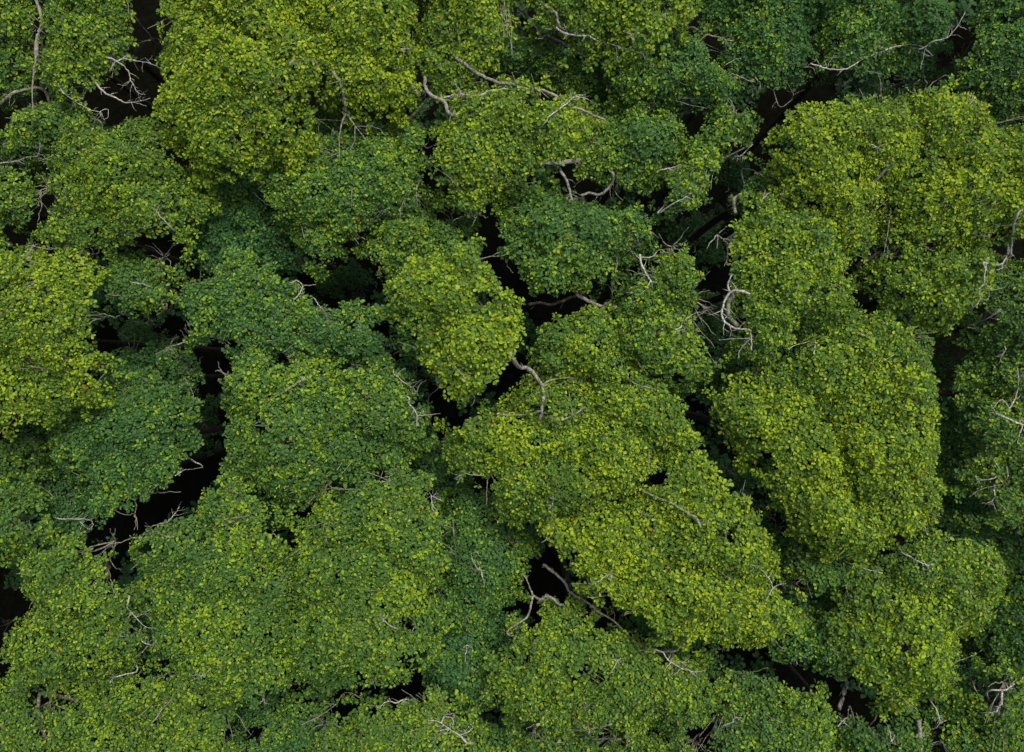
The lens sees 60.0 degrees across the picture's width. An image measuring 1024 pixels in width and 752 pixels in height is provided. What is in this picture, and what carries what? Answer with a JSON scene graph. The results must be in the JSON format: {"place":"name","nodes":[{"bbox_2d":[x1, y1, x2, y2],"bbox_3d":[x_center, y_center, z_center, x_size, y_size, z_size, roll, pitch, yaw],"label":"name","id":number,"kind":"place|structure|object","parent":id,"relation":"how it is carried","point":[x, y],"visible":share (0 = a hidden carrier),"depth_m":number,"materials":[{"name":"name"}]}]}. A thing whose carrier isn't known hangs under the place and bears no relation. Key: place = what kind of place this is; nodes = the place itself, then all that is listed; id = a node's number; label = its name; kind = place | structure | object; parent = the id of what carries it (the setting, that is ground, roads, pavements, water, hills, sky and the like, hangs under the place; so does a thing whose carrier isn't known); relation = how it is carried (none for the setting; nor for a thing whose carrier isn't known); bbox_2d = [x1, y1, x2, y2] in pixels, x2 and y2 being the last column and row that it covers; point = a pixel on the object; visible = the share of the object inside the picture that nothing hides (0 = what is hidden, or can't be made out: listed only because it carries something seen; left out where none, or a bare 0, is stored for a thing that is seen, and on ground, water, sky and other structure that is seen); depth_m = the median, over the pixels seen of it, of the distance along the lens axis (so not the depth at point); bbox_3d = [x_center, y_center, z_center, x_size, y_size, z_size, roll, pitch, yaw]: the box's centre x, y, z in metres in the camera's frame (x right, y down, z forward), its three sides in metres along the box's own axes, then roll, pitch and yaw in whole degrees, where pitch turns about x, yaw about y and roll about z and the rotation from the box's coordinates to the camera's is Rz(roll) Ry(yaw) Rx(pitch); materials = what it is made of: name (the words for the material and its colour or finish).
{"place":"outdoors","nodes":[
{"label":"outdoors","id":0,"kind":"place"},
{"bbox_2d":[0,0,1023,751],"bbox_3d":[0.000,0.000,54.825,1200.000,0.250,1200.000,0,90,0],"label":"forest floor","id":1,"kind":"structure","parent":0,"point":[186,486],"depth_m":54.82,"materials":[{"name":"green plant"}]},
{"bbox_2d":[0,27,184,198],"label":"canopy tree","id":2,"kind":"object","parent":1,"relation":"on","point":[6,87],"visible":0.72,"depth_m":32.41,"materials":[{"name":"green plant"}]},
{"bbox_2d":[0,154,192,268],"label":"canopy tree","id":3,"kind":"object","parent":1,"relation":"on","point":[6,207],"visible":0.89,"depth_m":32.23,"materials":[{"name":"green plant"}]},
{"bbox_2d":[0,0,199,148],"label":"canopy tree","id":4,"kind":"object","parent":1,"relation":"on","point":[19,20],"visible":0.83,"depth_m":32.08,"materials":[{"name":"green plant"}]},
{"bbox_2d":[0,86,204,229],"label":"canopy tree","id":5,"kind":"object","parent":1,"relation":"on","point":[12,144],"visible":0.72,"depth_m":31.93,"materials":[{"name":"green plant"}]},
{"bbox_2d":[0,430,206,568],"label":"canopy tree","id":6,"kind":"object","parent":1,"relation":"on","point":[9,534],"visible":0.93,"depth_m":32.71,"materials":[{"name":"green plant"}]},
{"bbox_2d":[0,607,207,751],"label":"canopy tree","id":7,"kind":"object","parent":1,"relation":"on","point":[19,737],"visible":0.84,"depth_m":32.06,"materials":[{"name":"green plant"}]},
{"bbox_2d":[2,402,219,481],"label":"understory tree","id":8,"kind":"object","parent":1,"relation":"on","point":[39,430],"visible":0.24,"depth_m":35.00,"materials":[{"name":"green plant"}]},
{"bbox_2d":[0,239,231,442],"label":"canopy tree","id":9,"kind":"object","parent":1,"relation":"on","point":[35,289],"visible":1,"depth_m":30.38,"materials":[{"name":"green plant"}]},
{"bbox_2d":[6,437,226,558],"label":"understory tree","id":10,"kind":"object","parent":1,"relation":"on","point":[56,510],"visible":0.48,"depth_m":34.61,"materials":[{"name":"green plant"}]},
{"bbox_2d":[0,520,267,704],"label":"canopy tree","id":11,"kind":"object","parent":1,"relation":"on","point":[75,600],"visible":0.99,"depth_m":31.10,"materials":[{"name":"green plant"}]},
{"bbox_2d":[31,0,254,157],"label":"canopy tree","id":12,"kind":"object","parent":1,"relation":"on","point":[60,60],"visible":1,"depth_m":31.28,"materials":[{"name":"green plant"}]},
{"bbox_2d":[24,103,283,271],"bbox_3d":[-13.979,-6.754,42.413,6.801,24.923,6.302,0,90,0],"label":"canopy tree","id":13,"kind":"object","parent":1,"relation":"on","point":[110,229],"visible":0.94,"depth_m":31.06,"materials":[{"name":"green plant"}]},
{"bbox_2d":[36,576,277,751],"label":"canopy tree","id":14,"kind":"object","parent":1,"relation":"on","point":[95,706],"visible":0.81,"depth_m":31.96,"materials":[{"name":"green plant"}]},
{"bbox_2d":[116,314,212,353],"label":"sapling","id":15,"kind":"object","parent":1,"relation":"on","point":[149,334],"visible":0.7,"depth_m":43.35,"materials":[{"name":"green plant"}]},
{"bbox_2d":[44,365,287,529],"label":"canopy tree","id":16,"kind":"object","parent":1,"relation":"on","point":[154,454],"visible":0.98,"depth_m":32.49,"materials":[{"name":"green plant"}]},
{"bbox_2d":[74,240,287,318],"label":"canopy tree","id":17,"kind":"object","parent":1,"relation":"on","point":[146,289],"visible":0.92,"depth_m":31.85,"materials":[{"name":"green plant"}]},
{"bbox_2d":[85,334,284,411],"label":"understory tree","id":18,"kind":"object","parent":1,"relation":"on","point":[173,370],"visible":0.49,"depth_m":35.11,"materials":[{"name":"green plant"}]},
{"bbox_2d":[124,512,277,674],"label":"understory tree","id":19,"kind":"object","parent":1,"relation":"on","point":[141,618],"visible":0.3,"depth_m":34.47,"materials":[{"name":"green plant"}]},
{"bbox_2d":[191,390,226,456],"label":"sapling","id":20,"kind":"object","parent":1,"relation":"on","point":[208,420],"visible":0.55,"depth_m":47.29,"materials":[{"name":"green plant"}]},
{"bbox_2d":[108,457,335,709],"bbox_3d":[-9.970,7.582,42.294,7.002,25.162,8.373,-31,90,0],"label":"canopy tree","id":21,"kind":"object","parent":1,"relation":"on","point":[190,559],"visible":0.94,"depth_m":30.82,"materials":[{"name":"green plant"}]},
{"bbox_2d":[137,587,323,751],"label":"canopy tree","id":22,"kind":"object","parent":1,"relation":"on","point":[175,707],"visible":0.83,"depth_m":31.79,"materials":[{"name":"green plant"}]},
{"bbox_2d":[121,0,353,190],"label":"canopy tree","id":23,"kind":"object","parent":1,"relation":"on","point":[262,78],"visible":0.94,"depth_m":30.17,"materials":[{"name":"green plant"}]},
{"bbox_2d":[167,150,341,294],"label":"understory tree","id":24,"kind":"object","parent":1,"relation":"on","point":[246,221],"visible":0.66,"depth_m":33.66,"materials":[{"name":"green plant"}]},
{"bbox_2d":[156,245,402,380],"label":"canopy tree","id":25,"kind":"object","parent":1,"relation":"on","point":[244,316],"visible":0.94,"depth_m":31.75,"materials":[{"name":"green plant"}]},
{"bbox_2d":[216,149,355,262],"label":"understory tree","id":26,"kind":"object","parent":1,"relation":"on","point":[249,184],"visible":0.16,"depth_m":33.35,"materials":[{"name":"green plant"}]},
{"bbox_2d":[219,621,374,751],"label":"understory tree","id":27,"kind":"object","parent":1,"relation":"on","point":[278,738],"visible":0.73,"depth_m":33.82,"materials":[{"name":"green plant"}]},
{"bbox_2d":[215,344,440,513],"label":"canopy tree","id":28,"kind":"object","parent":1,"relation":"on","point":[345,407],"visible":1,"depth_m":31.07,"materials":[{"name":"green plant"}]},
{"bbox_2d":[284,102,377,222],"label":"understory tree","id":29,"kind":"object","parent":1,"relation":"on","point":[323,128],"visible":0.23,"depth_m":34.02,"materials":[{"name":"green plant"}]},
{"bbox_2d":[311,257,377,308],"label":"sapling","id":30,"kind":"object","parent":1,"relation":"on","point":[343,277],"visible":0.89,"depth_m":44.19,"materials":[{"name":"green plant"}]},
{"bbox_2d":[252,98,446,282],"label":"canopy tree","id":31,"kind":"object","parent":1,"relation":"on","point":[367,194],"visible":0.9,"depth_m":31.75,"materials":[{"name":"green plant"}]},
{"bbox_2d":[306,437,405,531],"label":"understory tree","id":32,"kind":"object","parent":1,"relation":"on","point":[341,493],"visible":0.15,"depth_m":33.98,"materials":[{"name":"green plant"}]},
{"bbox_2d":[274,458,453,695],"bbox_3d":[-5.258,7.252,42.258,6.473,25.225,8.728,0,90,0],"label":"canopy tree","id":33,"kind":"object","parent":1,"relation":"on","point":[386,534],"visible":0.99,"depth_m":30.67,"materials":[{"name":"green plant"}]},
{"bbox_2d":[295,0,435,175],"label":"canopy tree","id":34,"kind":"object","parent":1,"relation":"on","point":[351,35],"visible":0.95,"depth_m":30.64,"materials":[{"name":"green plant"}]},
{"bbox_2d":[301,594,494,751],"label":"canopy tree","id":35,"kind":"object","parent":1,"relation":"on","point":[408,722],"visible":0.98,"depth_m":32.30,"materials":[{"name":"green plant"}]},
{"bbox_2d":[379,316,452,404],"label":"understory tree","id":36,"kind":"object","parent":1,"relation":"on","point":[415,362],"visible":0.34,"depth_m":36.19,"materials":[{"name":"green plant"}]},
{"bbox_2d":[352,202,481,294],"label":"canopy tree","id":37,"kind":"object","parent":1,"relation":"on","point":[427,244],"visible":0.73,"depth_m":31.99,"materials":[{"name":"green plant"}]},
{"bbox_2d":[395,381,478,508],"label":"understory tree","id":38,"kind":"object","parent":1,"relation":"on","point":[439,463],"visible":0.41,"depth_m":34.42,"materials":[{"name":"green plant"}]},
{"bbox_2d":[375,233,533,408],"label":"canopy tree","id":39,"kind":"object","parent":1,"relation":"on","point":[465,346],"visible":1,"depth_m":29.32,"materials":[{"name":"green plant"}]},
{"bbox_2d":[401,0,524,160],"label":"canopy tree","id":40,"kind":"object","parent":1,"relation":"on","point":[462,43],"visible":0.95,"depth_m":30.99,"materials":[{"name":"green plant"}]},
{"bbox_2d":[411,549,534,716],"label":"understory tree","id":41,"kind":"object","parent":1,"relation":"on","point":[460,663],"visible":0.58,"depth_m":33.38,"materials":[{"name":"green plant"}]},
{"bbox_2d":[422,466,541,636],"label":"canopy tree","id":42,"kind":"object","parent":1,"relation":"on","point":[493,531],"visible":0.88,"depth_m":32.67,"materials":[{"name":"green plant"}]},
{"bbox_2d":[464,16,534,155],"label":"understory tree","id":43,"kind":"object","parent":1,"relation":"on","point":[517,32],"visible":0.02,"depth_m":35.16,"materials":[{"name":"green plant"}]},
{"bbox_2d":[0,0,1023,751],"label":"undergrowth","id":44,"kind":"object","parent":1,"relation":"on","point":[530,330],"visible":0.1,"depth_m":52.78,"materials":[{"name":"green plant"}]},
{"bbox_2d":[424,54,610,246],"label":"canopy tree","id":45,"kind":"object","parent":1,"relation":"on","point":[497,177],"visible":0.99,"depth_m":30.62,"materials":[{"name":"green plant"}]},
{"bbox_2d":[467,4,653,182],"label":"canopy tree","id":46,"kind":"object","parent":1,"relation":"on","point":[522,47],"visible":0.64,"depth_m":32.80,"materials":[{"name":"green plant"}]},
{"bbox_2d":[433,351,698,531],"bbox_3d":[1.849,1.990,42.077,8.592,25.563,6.860,-29,90,0],"label":"canopy tree","id":47,"kind":"object","parent":1,"relation":"on","point":[569,439],"visible":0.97,"depth_m":30.46,"materials":[{"name":"green plant"}]},
{"bbox_2d":[490,178,670,312],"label":"canopy tree","id":48,"kind":"object","parent":1,"relation":"on","point":[555,246],"visible":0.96,"depth_m":31.43,"materials":[{"name":"green plant"}]},
{"bbox_2d":[473,622,709,751],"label":"understory tree","id":49,"kind":"object","parent":1,"relation":"on","point":[593,743],"visible":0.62,"depth_m":33.03,"materials":[{"name":"green plant"}]},
{"bbox_2d":[526,302,663,402],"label":"canopy tree","id":50,"kind":"object","parent":1,"relation":"on","point":[572,349],"visible":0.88,"depth_m":31.21,"materials":[{"name":"green plant"}]},
{"bbox_2d":[476,546,721,751],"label":"canopy tree","id":51,"kind":"object","parent":1,"relation":"on","point":[572,652],"visible":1,"depth_m":31.50,"materials":[{"name":"green plant"}]},
{"bbox_2d":[523,0,702,170],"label":"canopy tree","id":52,"kind":"object","parent":1,"relation":"on","point":[593,33],"visible":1,"depth_m":30.81,"materials":[{"name":"green plant"}]},
{"bbox_2d":[576,239,656,318],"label":"understory tree","id":53,"kind":"object","parent":1,"relation":"on","point":[612,289],"visible":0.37,"depth_m":33.24,"materials":[{"name":"green plant"}]},
{"bbox_2d":[573,100,695,238],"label":"canopy tree","id":54,"kind":"object","parent":1,"relation":"on","point":[632,135],"visible":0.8,"depth_m":31.47,"materials":[{"name":"green plant"}]},
{"bbox_2d":[588,227,722,401],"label":"canopy tree","id":55,"kind":"object","parent":1,"relation":"on","point":[652,318],"visible":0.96,"depth_m":31.16,"materials":[{"name":"green plant"}]},
{"bbox_2d":[599,556,725,690],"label":"understory tree","id":56,"kind":"object","parent":1,"relation":"on","point":[647,630],"visible":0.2,"depth_m":33.93,"materials":[{"name":"green plant"}]},
{"bbox_2d":[590,32,753,205],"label":"canopy tree","id":57,"kind":"object","parent":1,"relation":"on","point":[709,77],"visible":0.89,"depth_m":31.80,"materials":[{"name":"green plant"}]},
{"bbox_2d":[535,485,809,656],"bbox_3d":[5.448,7.243,41.962,10.094,25.814,4.374,27,90,0],"label":"canopy tree","id":58,"kind":"object","parent":1,"relation":"on","point":[627,549],"visible":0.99,"depth_m":30.03,"materials":[{"name":"green plant"}]},
{"bbox_2d":[626,98,763,236],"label":"canopy tree","id":59,"kind":"object","parent":1,"relation":"on","point":[693,183],"visible":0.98,"depth_m":31.44,"materials":[{"name":"green plant"}]},
{"bbox_2d":[672,203,726,277],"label":"sapling","id":60,"kind":"object","parent":1,"relation":"on","point":[696,226],"visible":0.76,"depth_m":44.91,"materials":[{"name":"green plant"}]},
{"bbox_2d":[609,426,793,592],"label":"canopy tree","id":61,"kind":"object","parent":1,"relation":"on","point":[678,497],"visible":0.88,"depth_m":30.32,"materials":[{"name":"green plant"}]},
{"bbox_2d":[696,288,724,354],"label":"sapling","id":62,"kind":"object","parent":1,"relation":"on","point":[713,329],"visible":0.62,"depth_m":45.92,"materials":[{"name":"green plant"}]},
{"bbox_2d":[650,344,784,427],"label":"understory tree","id":63,"kind":"object","parent":1,"relation":"on","point":[717,375],"visible":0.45,"depth_m":34.10,"materials":[{"name":"green plant"}]},
{"bbox_2d":[693,150,755,219],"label":"sapling","id":64,"kind":"object","parent":1,"relation":"on","point":[734,173],"visible":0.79,"depth_m":44.55,"materials":[{"name":"green plant"}]},
{"bbox_2d":[653,157,797,267],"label":"understory tree","id":65,"kind":"object","parent":1,"relation":"on","point":[714,221],"visible":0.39,"depth_m":32.76,"materials":[{"name":"green plant"}]},
{"bbox_2d":[680,431,798,573],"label":"understory tree","id":66,"kind":"object","parent":1,"relation":"on","point":[766,524],"visible":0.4,"depth_m":35.95,"materials":[{"name":"green plant"}]},
{"bbox_2d":[662,0,830,154],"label":"canopy tree","id":67,"kind":"object","parent":1,"relation":"on","point":[788,55],"visible":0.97,"depth_m":32.60,"materials":[{"name":"green plant"}]},
{"bbox_2d":[676,583,838,751],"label":"canopy tree","id":68,"kind":"object","parent":1,"relation":"on","point":[739,721],"visible":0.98,"depth_m":32.23,"materials":[{"name":"green plant"}]},
{"bbox_2d":[663,190,862,381],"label":"canopy tree","id":69,"kind":"object","parent":1,"relation":"on","point":[754,288],"visible":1,"depth_m":30.28,"materials":[{"name":"green plant"}]},
{"bbox_2d":[700,537,862,709],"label":"canopy tree","id":70,"kind":"object","parent":1,"relation":"on","point":[809,641],"visible":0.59,"depth_m":32.66,"materials":[{"name":"green plant"}]},
{"bbox_2d":[687,484,882,602],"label":"canopy tree","id":71,"kind":"object","parent":1,"relation":"on","point":[831,571],"visible":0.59,"depth_m":31.66,"materials":[{"name":"green plant"}]},
{"bbox_2d":[678,363,893,572],"bbox_3d":[10.331,3.000,42.115,4.238,25.506,8.433,-35,90,0],"label":"canopy tree","id":72,"kind":"object","parent":1,"relation":"on","point":[764,420],"visible":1,"depth_m":30.28,"materials":[{"name":"green plant"}]},
{"bbox_2d":[717,535,858,624],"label":"understory tree","id":73,"kind":"object","parent":1,"relation":"on","point":[788,596],"visible":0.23,"depth_m":33.95,"materials":[{"name":"green plant"}]},
{"bbox_2d":[688,75,924,268],"bbox_3d":[11.399,-7.449,42.087,5.468,25.568,6.560,23,90,0],"label":"canopy tree","id":74,"kind":"object","parent":1,"relation":"on","point":[817,161],"visible":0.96,"depth_m":30.35,"materials":[{"name":"green plant"}]},
{"bbox_2d":[712,398,946,542],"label":"canopy tree","id":75,"kind":"object","parent":1,"relation":"on","point":[908,501],"visible":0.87,"depth_m":30.40,"materials":[{"name":"green plant"}]},
{"bbox_2d":[719,302,971,443],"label":"canopy tree","id":76,"kind":"object","parent":1,"relation":"on","point":[921,389],"visible":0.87,"depth_m":30.66,"materials":[{"name":"green plant"}]},
{"bbox_2d":[742,616,950,751],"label":"canopy tree","id":77,"kind":"object","parent":1,"relation":"on","point":[874,742],"visible":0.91,"depth_m":32.96,"materials":[{"name":"green plant"}]},
{"bbox_2d":[737,0,964,161],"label":"canopy tree","id":78,"kind":"object","parent":1,"relation":"on","point":[897,15],"visible":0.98,"depth_m":32.49,"materials":[{"name":"green plant"}]},
{"bbox_2d":[770,34,975,178],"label":"understory tree","id":79,"kind":"object","parent":1,"relation":"on","point":[926,66],"visible":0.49,"depth_m":36.58,"materials":[{"name":"green plant"}]},
{"bbox_2d":[753,223,1001,347],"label":"canopy tree","id":80,"kind":"object","parent":1,"relation":"on","point":[959,297],"visible":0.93,"depth_m":30.89,"materials":[{"name":"green plant"}]},
{"bbox_2d":[759,514,1009,727],"bbox_3d":[14.290,8.537,42.177,5.722,25.400,7.690,32,90,0],"label":"canopy tree","id":81,"kind":"object","parent":1,"relation":"on","point":[938,640],"visible":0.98,"depth_m":30.87,"materials":[{"name":"green plant"}]},
{"bbox_2d":[792,398,998,571],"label":"understory tree","id":82,"kind":"object","parent":1,"relation":"on","point":[955,438],"visible":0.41,"depth_m":34.36,"materials":[{"name":"green plant"}]},
{"bbox_2d":[805,310,992,435],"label":"understory tree","id":83,"kind":"object","parent":1,"relation":"on","point":[940,370],"visible":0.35,"depth_m":36.79,"materials":[{"name":"green plant"}]},
{"bbox_2d":[776,73,1023,274],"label":"canopy tree","id":84,"kind":"object","parent":1,"relation":"on","point":[930,199],"visible":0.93,"depth_m":30.47,"materials":[{"name":"green plant"}]},
{"bbox_2d":[810,573,1005,715],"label":"understory tree","id":85,"kind":"object","parent":1,"relation":"on","point":[975,684],"visible":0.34,"depth_m":34.35,"materials":[{"name":"green plant"}]},
{"bbox_2d":[810,368,1023,539],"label":"canopy tree","id":86,"kind":"object","parent":1,"relation":"on","point":[998,470],"visible":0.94,"depth_m":31.74,"materials":[{"name":"green plant"}]},
{"bbox_2d":[812,204,1023,410],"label":"canopy tree","id":87,"kind":"object","parent":1,"relation":"on","point":[1007,349],"visible":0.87,"depth_m":32.11,"materials":[{"name":"green plant"}]},
{"bbox_2d":[817,586,1023,751],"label":"canopy tree","id":88,"kind":"object","parent":1,"relation":"on","point":[1004,710],"visible":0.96,"depth_m":32.40,"materials":[{"name":"green plant"}]},
{"bbox_2d":[848,0,1023,155],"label":"canopy tree","id":89,"kind":"object","parent":1,"relation":"on","point":[987,55],"visible":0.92,"depth_m":32.49,"materials":[{"name":"green plant"}]},
{"bbox_2d":[883,525,1023,667],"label":"understory tree","id":90,"kind":"object","parent":1,"relation":"on","point":[1008,623],"visible":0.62,"depth_m":33.78,"materials":[{"name":"green plant"}]}
]}

